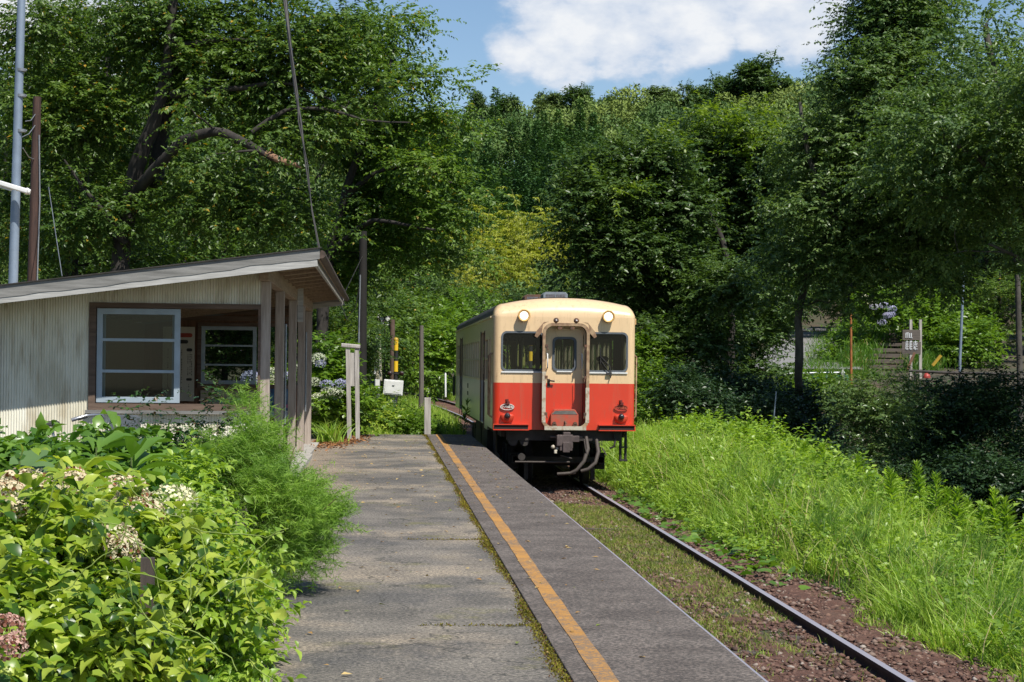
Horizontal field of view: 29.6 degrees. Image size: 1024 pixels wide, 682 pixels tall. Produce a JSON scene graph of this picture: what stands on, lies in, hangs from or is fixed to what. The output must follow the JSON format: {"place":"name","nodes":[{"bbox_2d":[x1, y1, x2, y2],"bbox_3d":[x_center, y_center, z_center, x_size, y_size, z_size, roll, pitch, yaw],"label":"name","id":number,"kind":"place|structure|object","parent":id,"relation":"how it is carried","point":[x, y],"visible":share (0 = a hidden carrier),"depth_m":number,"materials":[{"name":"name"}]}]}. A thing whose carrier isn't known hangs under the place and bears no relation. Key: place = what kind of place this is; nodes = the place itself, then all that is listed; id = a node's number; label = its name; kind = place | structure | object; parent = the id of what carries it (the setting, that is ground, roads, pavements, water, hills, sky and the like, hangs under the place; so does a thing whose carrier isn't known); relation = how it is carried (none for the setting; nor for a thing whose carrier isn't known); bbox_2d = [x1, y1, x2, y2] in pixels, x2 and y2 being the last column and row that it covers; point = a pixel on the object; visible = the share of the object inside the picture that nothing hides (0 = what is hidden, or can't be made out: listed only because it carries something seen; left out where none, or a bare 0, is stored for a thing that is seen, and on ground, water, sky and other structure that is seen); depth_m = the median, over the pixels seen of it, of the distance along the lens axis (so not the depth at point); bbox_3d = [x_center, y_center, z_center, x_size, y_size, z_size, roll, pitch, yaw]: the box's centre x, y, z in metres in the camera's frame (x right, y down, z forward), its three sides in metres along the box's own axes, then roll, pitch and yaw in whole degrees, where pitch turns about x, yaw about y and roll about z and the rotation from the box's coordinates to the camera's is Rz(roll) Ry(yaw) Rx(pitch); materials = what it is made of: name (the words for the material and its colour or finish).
{"place":"outdoors","nodes":[
{"label":"outdoors","id":0,"kind":"place"},
{"bbox_2d":[214,434,568,681],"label":"platform","id":1,"kind":"structure","parent":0,"point":[367,636],"depth_m":13.59,"materials":[{"name":"grey concrete"}]},
{"bbox_2d":[53,432,148,495],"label":"broadleaf plant","id":2,"kind":"object","parent":1,"relation":"on","point":[117,438],"visible":0.2,"depth_m":13.06,"materials":[{"name":"green plant"}]},
{"bbox_2d":[65,436,188,501],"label":"broadleaf plant","id":3,"kind":"object","parent":1,"relation":"on","point":[141,457],"visible":0.22,"depth_m":12.37,"materials":[{"name":"green plant"}]},
{"bbox_2d":[139,557,154,681],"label":"stake","id":4,"kind":"object","parent":1,"relation":"on","point":[146,565],"visible":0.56,"depth_m":8.18,"materials":[{"name":"brown wood"}]},
{"bbox_2d":[0,443,302,681],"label":"hydrangea bush","id":5,"kind":"object","parent":1,"relation":"on","point":[72,607],"visible":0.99,"depth_m":8.18,"materials":[{"name":"green plant"}]},
{"bbox_2d":[0,247,348,474],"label":"waiting shelter","id":6,"kind":"object","parent":1,"relation":"on","point":[73,346],"visible":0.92,"depth_m":23.51,"materials":[{"name":"beige paint"}]},
{"bbox_2d":[85,302,260,414],"bbox_3d":[-4.095,0.213,23.543,2.110,1.340,0.175,1,-1,-4],"label":"window","id":7,"kind":"structure","parent":6,"relation":"in","point":[97,372],"depth_m":23.49,"materials":[{"name":"blue paint"}]},
{"bbox_2d":[162,327,194,400],"bbox_3d":[-6.377,0.438,37.081,0.600,1.420,0.034,1,-1,-4],"label":"notice board","id":8,"kind":"object","parent":6,"relation":"attached to","point":[187,345],"visible":0.77,"depth_m":37.07,"materials":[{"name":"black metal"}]},
{"bbox_2d":[197,322,297,388],"bbox_3d":[-5.036,0.279,37.283,2.000,1.250,0.130,1,-1,-4],"label":"window","id":9,"kind":"structure","parent":6,"relation":"in","point":[202,326],"depth_m":37.21,"materials":[{"name":"blue paint"}]},
{"bbox_2d":[283,0,320,249],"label":"hanging cable","id":10,"kind":"object","parent":6,"relation":"hanging from","point":[285,2],"visible":1,"depth_m":24.17,"materials":[{"name":"black metal"}]},
{"bbox_2d":[105,369,256,494],"bbox_3d":[-3.029,1.060,17.675,1.536,1.604,1.527,1,-1,-4],"label":"tea shrub","id":11,"kind":"object","parent":1,"relation":"on","point":[178,435],"visible":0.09,"depth_m":17.89,"materials":[{"name":"green plant"}]},
{"bbox_2d":[144,429,311,681],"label":"weed patch","id":12,"kind":"object","parent":1,"relation":"on","point":[195,475],"visible":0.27,"depth_m":10.38,"materials":[{"name":"green plant"}]},
{"bbox_2d":[177,374,371,596],"bbox_3d":[-1.786,1.091,14.079,1.322,1.705,1.971,1,-1,-15],"label":"feathery plant","id":13,"kind":"object","parent":1,"relation":"on","point":[263,478],"visible":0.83,"depth_m":13.73,"materials":[{"name":"green plant"}]},
{"bbox_2d":[238,327,401,436],"bbox_3d":[-4.649,0.986,42.258,3.845,2.622,3.524,0,-1,17],"label":"hydrangea bush","id":14,"kind":"object","parent":1,"relation":"on","point":[326,373],"visible":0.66,"depth_m":41.59,"materials":[{"name":"green plant"}]},
{"bbox_2d":[311,418,359,443],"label":"lily turf","id":15,"kind":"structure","parent":1,"relation":"on","point":[323,435],"depth_m":38.52,"materials":[{"name":"green plant"}]},
{"bbox_2d":[341,343,359,439],"bbox_3d":[-3.344,1.057,40.158,0.413,2.019,0.160,1,-1,-4],"label":"sign frame","id":16,"kind":"object","parent":1,"relation":"on","point":[352,369],"visible":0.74,"depth_m":40.11,"materials":[{"name":"white wood"}]},
{"bbox_2d":[285,434,644,678],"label":"fallen leaves","id":17,"kind":"object","parent":1,"relation":"on","point":[447,531],"visible":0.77,"depth_m":23.20,"materials":[{"name":"brown plant"}]},
{"bbox_2d":[408,434,572,681],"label":"joint moss","id":18,"kind":"object","parent":1,"relation":"on","point":[488,546],"visible":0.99,"depth_m":13.12,"materials":[{"name":"green plant"}]},
{"bbox_2d":[0,0,1023,163],"label":"sky","id":19,"kind":"structure","parent":0,"point":[552,45],"materials":[{"name":"blue"}]},
{"bbox_2d":[205,164,1023,681],"bbox_3d":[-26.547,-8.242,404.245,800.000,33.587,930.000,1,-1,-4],"label":"ground","id":20,"kind":"structure","parent":0,"point":[819,320],"depth_m":71.57,"materials":[{"name":"soil"}]},
{"bbox_2d":[0,0,30,282],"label":"lamp post","id":21,"kind":"object","parent":20,"relation":"on","point":[14,187],"visible":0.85,"depth_m":28.07,"materials":[{"name":"grey metal"}]},
{"bbox_2d":[22,96,61,280],"bbox_3d":[-6.939,-0.959,28.383,0.448,5.699,3.736,1,-1,-17],"label":"wooden pole","id":22,"kind":"object","parent":20,"relation":"on","point":[34,231],"visible":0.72,"depth_m":30.04,"materials":[{"name":"brown wood"}]},
{"bbox_2d":[0,173,111,283],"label":"forest tree","id":23,"kind":"object","parent":20,"relation":"on","point":[47,267],"visible":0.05,"depth_m":54.95,"materials":[{"name":"green plant"}]},
{"bbox_2d":[0,0,205,282],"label":"cherry tree","id":24,"kind":"object","parent":20,"relation":"on","point":[157,255],"visible":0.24,"depth_m":46.16,"materials":[{"name":"green plant"}]},
{"bbox_2d":[0,411,221,511],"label":"weed patch","id":25,"kind":"object","parent":20,"relation":"on","point":[38,435],"visible":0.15,"depth_m":13.75,"materials":[{"name":"green plant"}]},
{"bbox_2d":[102,188,256,357],"bbox_3d":[-9.928,-1.377,57.810,6.650,7.016,5.978,1,-1,-6],"label":"forest tree","id":26,"kind":"object","parent":20,"relation":"on","point":[202,249],"visible":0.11,"depth_m":57.25,"materials":[{"name":"green plant"}]},
{"bbox_2d":[105,19,316,379],"bbox_3d":[-9.614,-4.617,65.257,9.212,13.546,8.281,1,-1,-30],"label":"forest tree","id":27,"kind":"object","parent":20,"relation":"on","point":[208,143],"visible":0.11,"depth_m":63.17,"materials":[{"name":"green plant"}]},
{"bbox_2d":[0,0,431,275],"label":"cherry tree","id":28,"kind":"object","parent":20,"relation":"on","point":[196,49],"visible":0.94,"depth_m":41.82,"materials":[{"name":"green plant"}]},
{"bbox_2d":[188,242,297,380],"bbox_3d":[-7.562,-0.289,54.787,4.536,4.984,4.578,1,-1,-36],"label":"forest tree","id":29,"kind":"object","parent":20,"relation":"on","point":[233,336],"visible":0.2,"depth_m":54.58,"materials":[{"name":"green plant"}]},
{"bbox_2d":[166,10,341,361],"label":"forest tree","id":30,"kind":"object","parent":20,"relation":"on","point":[284,178],"visible":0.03,"depth_m":70.95,"materials":[{"name":"green plant"}]},
{"bbox_2d":[207,210,371,380],"bbox_3d":[-7.065,-1.358,59.625,6.322,7.035,6.382,1,-1,-17],"label":"forest tree","id":31,"kind":"object","parent":20,"relation":"on","point":[341,313],"visible":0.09,"depth_m":59.15,"materials":[{"name":"green plant"}]},
{"bbox_2d":[236,302,390,380],"bbox_3d":[-6.546,0.054,59.983,5.084,4.207,4.571,0,-1,23],"label":"forest tree","id":32,"kind":"object","parent":20,"relation":"on","point":[348,331],"visible":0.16,"depth_m":59.80,"materials":[{"name":"green plant"}]},
{"bbox_2d":[230,177,437,390],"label":"forest tree","id":33,"kind":"object","parent":20,"relation":"on","point":[383,307],"visible":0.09,"depth_m":67.24,"materials":[{"name":"green plant"}]},
{"bbox_2d":[341,231,366,395],"bbox_3d":[-3.604,-0.130,43.428,0.706,5.063,6.135,1,-1,-4],"label":"utility pole","id":34,"kind":"object","parent":20,"relation":"on","point":[362,312],"visible":0.51,"depth_m":46.29,"materials":[{"name":"brown wood"}]},
{"bbox_2d":[313,290,407,386],"bbox_3d":[-5.200,0.031,63.836,3.812,4.340,3.848,1,-1,-25],"label":"forest tree","id":35,"kind":"object","parent":20,"relation":"on","point":[372,348],"visible":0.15,"depth_m":63.66,"materials":[{"name":"green plant"}]},
{"bbox_2d":[325,383,412,433],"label":"leafy bush","id":36,"kind":"object","parent":20,"relation":"on","point":[393,417],"visible":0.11,"depth_m":45.61,"materials":[{"name":"green plant"}]},
{"bbox_2d":[353,280,448,399],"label":"vine thicket","id":37,"kind":"object","parent":20,"relation":"on","point":[410,317],"visible":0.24,"depth_m":78.50,"materials":[{"name":"green plant"}]},
{"bbox_2d":[292,0,514,397],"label":"cherry tree","id":38,"kind":"object","parent":20,"relation":"on","point":[393,209],"visible":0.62,"depth_m":48.92,"materials":[{"name":"green plant"}]},
{"bbox_2d":[385,401,449,434],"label":"leafy bush","id":39,"kind":"object","parent":20,"relation":"on","point":[413,424],"visible":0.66,"depth_m":45.95,"materials":[{"name":"green plant"}]},
{"bbox_2d":[418,325,423,408],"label":"wooden pole","id":40,"kind":"object","parent":20,"relation":"on","point":[421,364],"visible":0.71,"depth_m":69.87,"materials":[{"name":"grey wood"}]},
{"bbox_2d":[312,364,540,434],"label":"grass","id":41,"kind":"structure","parent":20,"relation":"on","point":[452,421],"depth_m":64.03,"materials":[{"name":"green plant"}]},
{"bbox_2d":[367,289,499,403],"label":"vine thicket","id":42,"kind":"object","parent":20,"relation":"on","point":[439,345],"visible":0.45,"depth_m":84.28,"materials":[{"name":"green plant"}]},
{"bbox_2d":[382,256,485,384],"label":"forest tree","id":43,"kind":"object","parent":20,"relation":"on","point":[434,287],"visible":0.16,"depth_m":96.52,"materials":[{"name":"green plant"}]},
{"bbox_2d":[419,279,511,355],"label":"leafy bush","id":44,"kind":"object","parent":20,"relation":"on","point":[458,302],"visible":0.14,"depth_m":91.69,"materials":[{"name":"green plant"}]},
{"bbox_2d":[335,98,605,361],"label":"cedar plantation","id":45,"kind":"object","parent":20,"relation":"on","point":[528,179],"visible":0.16,"depth_m":162.85,"materials":[{"name":"green plant"}]},
{"bbox_2d":[429,206,540,298],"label":"bamboo clump","id":46,"kind":"object","parent":20,"relation":"on","point":[494,234],"visible":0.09,"depth_m":117.83,"materials":[{"name":"green plant"}]},
{"bbox_2d":[0,70,1019,310],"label":"hillside forest","id":47,"kind":"object","parent":20,"relation":"on","point":[630,109],"visible":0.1,"depth_m":208.79,"materials":[{"name":"green plant"}]},
{"bbox_2d":[471,228,548,367],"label":"bamboo clump","id":48,"kind":"object","parent":20,"relation":"on","point":[516,271],"visible":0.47,"depth_m":111.85,"materials":[{"name":"green plant"}]},
{"bbox_2d":[454,186,574,357],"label":"bamboo clump","id":49,"kind":"object","parent":20,"relation":"on","point":[507,224],"visible":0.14,"depth_m":121.86,"materials":[{"name":"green plant"}]},
{"bbox_2d":[489,269,564,365],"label":"forest tree","id":50,"kind":"object","parent":20,"relation":"on","point":[533,289],"visible":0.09,"depth_m":98.12,"materials":[{"name":"green plant"}]},
{"bbox_2d":[496,197,573,365],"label":"bamboo clump","id":51,"kind":"object","parent":20,"relation":"on","point":[538,245],"visible":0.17,"depth_m":119.32,"materials":[{"name":"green plant"}]},
{"bbox_2d":[531,88,567,114],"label":"crest tree","id":52,"kind":"object","parent":20,"relation":"on","point":[552,100],"visible":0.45,"depth_m":243.95,"materials":[{"name":"green plant"}]},
{"bbox_2d":[560,81,597,113],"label":"crest tree","id":53,"kind":"object","parent":20,"relation":"on","point":[571,94],"visible":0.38,"depth_m":239.55,"materials":[{"name":"green plant"}]},
{"bbox_2d":[427,434,765,681],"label":"platform edge","id":54,"kind":"object","parent":20,"relation":"on","point":[632,613],"visible":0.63,"depth_m":13.70,"materials":[{"name":"concrete"}]},
{"bbox_2d":[436,434,618,681],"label":"platform line","id":55,"kind":"object","parent":54,"relation":"on","point":[595,661],"visible":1,"depth_m":13.69,"materials":[{"name":"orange paint"}]},
{"bbox_2d":[520,110,788,378],"bbox_3d":[3.976,-1.861,56.284,7.589,9.948,6.420,1,-1,-4],"label":"broadleaf tree","id":56,"kind":"object","parent":20,"relation":"on","point":[635,217],"visible":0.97,"depth_m":56.08,"materials":[{"name":"green plant"}]},
{"bbox_2d":[612,311,709,428],"bbox_3d":[3.739,1.020,51.299,3.394,3.867,8.795,1,-1,-4],"label":"leafy bush","id":57,"kind":"object","parent":20,"relation":"on","point":[643,366],"visible":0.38,"depth_m":50.59,"materials":[{"name":"green plant"}]},
{"bbox_2d":[638,355,751,431],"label":"leafy bush","id":58,"kind":"object","parent":20,"relation":"on","point":[688,394],"visible":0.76,"depth_m":47.27,"materials":[{"name":"green plant"}]},
{"bbox_2d":[694,68,750,109],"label":"crest tree","id":59,"kind":"object","parent":20,"relation":"on","point":[734,89],"visible":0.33,"depth_m":241.20,"materials":[{"name":"green plant"}]},
{"bbox_2d":[647,89,827,398],"bbox_3d":[7.359,-2.722,60.320,5.924,10.469,7.046,1,-1,-4],"label":"broadleaf tree","id":60,"kind":"object","parent":20,"relation":"on","point":[732,150],"visible":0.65,"depth_m":60.50,"materials":[{"name":"green plant"}]},
{"bbox_2d":[684,354,794,412],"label":"leafy bush","id":61,"kind":"object","parent":20,"relation":"on","point":[732,381],"visible":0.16,"depth_m":52.57,"materials":[{"name":"green plant"}]},
{"bbox_2d":[728,46,793,106],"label":"crest tree","id":62,"kind":"object","parent":20,"relation":"on","point":[752,76],"visible":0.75,"depth_m":236.68,"materials":[{"name":"green plant"}]},
{"bbox_2d":[711,380,815,443],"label":"leafy bush","id":63,"kind":"object","parent":20,"relation":"on","point":[781,411],"visible":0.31,"depth_m":47.37,"materials":[{"name":"green plant"}]},
{"bbox_2d":[737,274,823,365],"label":"leafy bush","id":64,"kind":"object","parent":20,"relation":"on","point":[786,330],"visible":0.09,"depth_m":62.36,"materials":[{"name":"green plant"}]},
{"bbox_2d":[744,370,859,456],"bbox_3d":[7.114,2.716,49.027,3.228,3.953,3.685,1,-1,-4],"label":"leafy bush","id":65,"kind":"object","parent":20,"relation":"on","point":[810,398],"visible":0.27,"depth_m":48.99,"materials":[{"name":"green plant"}]},
{"bbox_2d":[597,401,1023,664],"bbox_3d":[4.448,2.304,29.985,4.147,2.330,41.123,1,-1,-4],"label":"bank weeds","id":66,"kind":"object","parent":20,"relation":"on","point":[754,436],"visible":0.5,"depth_m":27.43,"materials":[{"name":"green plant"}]},
{"bbox_2d":[758,358,865,412],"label":"leafy bush","id":67,"kind":"object","parent":20,"relation":"on","point":[821,375],"visible":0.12,"depth_m":60.41,"materials":[{"name":"green plant"}]},
{"bbox_2d":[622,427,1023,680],"bbox_3d":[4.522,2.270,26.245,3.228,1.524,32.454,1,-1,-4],"label":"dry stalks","id":68,"kind":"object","parent":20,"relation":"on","point":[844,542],"visible":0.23,"depth_m":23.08,"materials":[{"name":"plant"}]},
{"bbox_2d":[780,427,899,475],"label":"leafy bush","id":69,"kind":"object","parent":20,"relation":"on","point":[851,453],"visible":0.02,"depth_m":36.57,"materials":[{"name":"green plant"}]},
{"bbox_2d":[805,312,908,362],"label":"hillside bush","id":70,"kind":"object","parent":20,"relation":"on","point":[831,346],"visible":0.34,"depth_m":76.87,"materials":[{"name":"green plant"}]},
{"bbox_2d":[709,0,1006,418],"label":"broadleaf tree","id":71,"kind":"object","parent":20,"relation":"on","point":[888,31],"visible":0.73,"depth_m":47.45,"materials":[{"name":"green plant"}]},
{"bbox_2d":[701,443,1023,681],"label":"sedge tufts","id":72,"kind":"object","parent":20,"relation":"on","point":[863,537],"visible":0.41,"depth_m":22.86,"materials":[{"name":"green plant"}]},
{"bbox_2d":[774,318,961,378],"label":"verge grass","id":73,"kind":"structure","parent":20,"relation":"on","point":[862,354],"depth_m":73.90,"materials":[{"name":"green plant"}]},
{"bbox_2d":[809,356,947,470],"bbox_3d":[7.788,2.441,40.444,3.096,4.278,3.073,1,-1,-4],"label":"pinnate shrub","id":74,"kind":"object","parent":20,"relation":"on","point":[852,408],"visible":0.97,"depth_m":40.11,"materials":[{"name":"green plant"}]},
{"bbox_2d":[845,284,919,341],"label":"hydrangea bush","id":75,"kind":"object","parent":20,"relation":"on","point":[894,317],"visible":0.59,"depth_m":75.81,"materials":[{"name":"green plant"}]},
{"bbox_2d":[862,318,917,369],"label":"wooden steps","id":76,"kind":"structure","parent":20,"relation":"on","point":[895,352],"depth_m":74.32,"materials":[{"name":"wood"}]},
{"bbox_2d":[902,320,921,378],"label":"painted sign","id":77,"kind":"object","parent":20,"relation":"on","point":[910,347],"visible":0.95,"depth_m":67.56,"materials":[{"name":"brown wood"}]},
{"bbox_2d":[868,448,958,504],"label":"leafy bush","id":78,"kind":"object","parent":20,"relation":"on","point":[907,475],"visible":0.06,"depth_m":36.32,"materials":[{"name":"green plant"}]},
{"bbox_2d":[814,0,1023,300],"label":"broadleaf tree","id":79,"kind":"object","parent":20,"relation":"on","point":[986,132],"visible":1,"depth_m":42.12,"materials":[{"name":"green plant"}]},
{"bbox_2d":[924,470,949,528],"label":"tall weed","id":80,"kind":"object","parent":20,"relation":"on","point":[935,487],"visible":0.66,"depth_m":25.06,"materials":[{"name":"green plant"}]},
{"bbox_2d":[881,431,1015,528],"bbox_3d":[9.199,3.242,40.096,3.423,2.738,2.672,0,-1,31],"label":"leafy bush","id":81,"kind":"object","parent":20,"relation":"on","point":[918,456],"visible":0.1,"depth_m":40.37,"materials":[{"name":"green plant"}]},
{"bbox_2d":[886,280,1015,368],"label":"hillside bush","id":82,"kind":"object","parent":20,"relation":"on","point":[948,330],"visible":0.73,"depth_m":75.09,"materials":[{"name":"green plant"}]},
{"bbox_2d":[880,354,1023,467],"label":"leafy bush","id":83,"kind":"object","parent":20,"relation":"on","point":[928,397],"visible":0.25,"depth_m":44.09,"materials":[{"name":"green plant"}]},
{"bbox_2d":[943,486,972,536],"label":"tall weed","id":84,"kind":"object","parent":20,"relation":"on","point":[957,511],"visible":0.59,"depth_m":23.34,"materials":[{"name":"green plant"}]},
{"bbox_2d":[899,352,1023,479],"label":"leafy bush","id":85,"kind":"object","parent":20,"relation":"on","point":[967,407],"visible":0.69,"depth_m":42.66,"materials":[{"name":"green plant"}]},
{"bbox_2d":[908,195,1023,347],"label":"forest tree","id":86,"kind":"object","parent":20,"relation":"on","point":[985,261],"visible":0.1,"depth_m":91.08,"materials":[{"name":"green plant"}]},
{"bbox_2d":[914,431,1023,532],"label":"leafy bush","id":87,"kind":"object","parent":20,"relation":"on","point":[977,478],"visible":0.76,"depth_m":34.65,"materials":[{"name":"green plant"}]},
{"bbox_2d":[915,264,1023,361],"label":"forest tree","id":88,"kind":"object","parent":20,"relation":"on","point":[992,287],"visible":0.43,"depth_m":79.02,"materials":[{"name":"green plant"}]},
{"bbox_2d":[982,485,1012,546],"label":"tall weed","id":89,"kind":"object","parent":20,"relation":"on","point":[993,500],"visible":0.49,"depth_m":22.83,"materials":[{"name":"green plant"}]},
{"bbox_2d":[978,202,1023,330],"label":"forest tree","id":90,"kind":"object","parent":20,"relation":"on","point":[1022,296],"visible":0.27,"depth_m":86.19,"materials":[{"name":"green plant"}]},
{"bbox_2d":[994,495,1023,559],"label":"tall weed","id":91,"kind":"object","parent":20,"relation":"on","point":[1007,518],"visible":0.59,"depth_m":21.79,"materials":[{"name":"green plant"}]},
{"bbox_2d":[1015,275,1022,419],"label":"concrete pole","id":92,"kind":"object","parent":20,"relation":"on","point":[1018,323],"visible":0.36,"depth_m":61.12,"materials":[{"name":"grey concrete"}]},
{"bbox_2d":[229,344,1021,681],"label":"track bed","id":93,"kind":"object","parent":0,"point":[837,614],"visible":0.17,"depth_m":18.76,"materials":[{"name":"gravel"}]},
{"bbox_2d":[250,362,767,681],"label":"rail","id":94,"kind":"object","parent":93,"relation":"on","point":[500,458],"visible":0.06,"depth_m":21.82,"materials":[{"name":"metal"}]},
{"bbox_2d":[453,292,636,483],"bbox_3d":[0.375,0.996,46.837,2.901,3.935,20.050,1,-1,-4],"label":"railcar","id":95,"kind":"object","parent":93,"relation":"on","point":[575,410],"visible":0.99,"depth_m":37.45,"materials":[{"name":"red metal"}]},
{"bbox_2d":[545,328,582,425],"bbox_3d":[1.014,0.708,37.330,0.720,1.910,0.292,1,-1,-4],"label":"end door","id":96,"kind":"structure","parent":95,"relation":"in","point":[564,387],"depth_m":37.43,"materials":[{"name":"red metal"}]},
{"bbox_2d":[240,350,914,681],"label":"rail","id":97,"kind":"object","parent":93,"relation":"on","point":[879,667],"visible":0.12,"depth_m":20.02,"materials":[{"name":"metal"}]},
{"bbox_2d":[607,488,812,589],"bbox_3d":[2.606,2.794,28.819,0.978,0.315,14.993,1,-1,-4],"label":"creeping vine","id":98,"kind":"object","parent":93,"relation":"on","point":[695,537],"visible":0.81,"depth_m":26.80,"materials":[{"name":"green plant"}]},
{"bbox_2d":[550,491,880,681],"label":"track grass","id":99,"kind":"structure","parent":93,"relation":"on","point":[610,526],"depth_m":23.42,"materials":[{"name":"green plant"}]},
{"bbox_2d":[589,414,1023,681],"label":"bank grass","id":100,"kind":"structure","parent":0,"point":[885,604],"depth_m":23.01,"materials":[{"name":"green plant"}]},
{"bbox_2d":[755,327,862,368],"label":"side road","id":101,"kind":"structure","parent":0,"point":[807,336],"depth_m":83.70,"materials":[{"name":"grey asphalt"}]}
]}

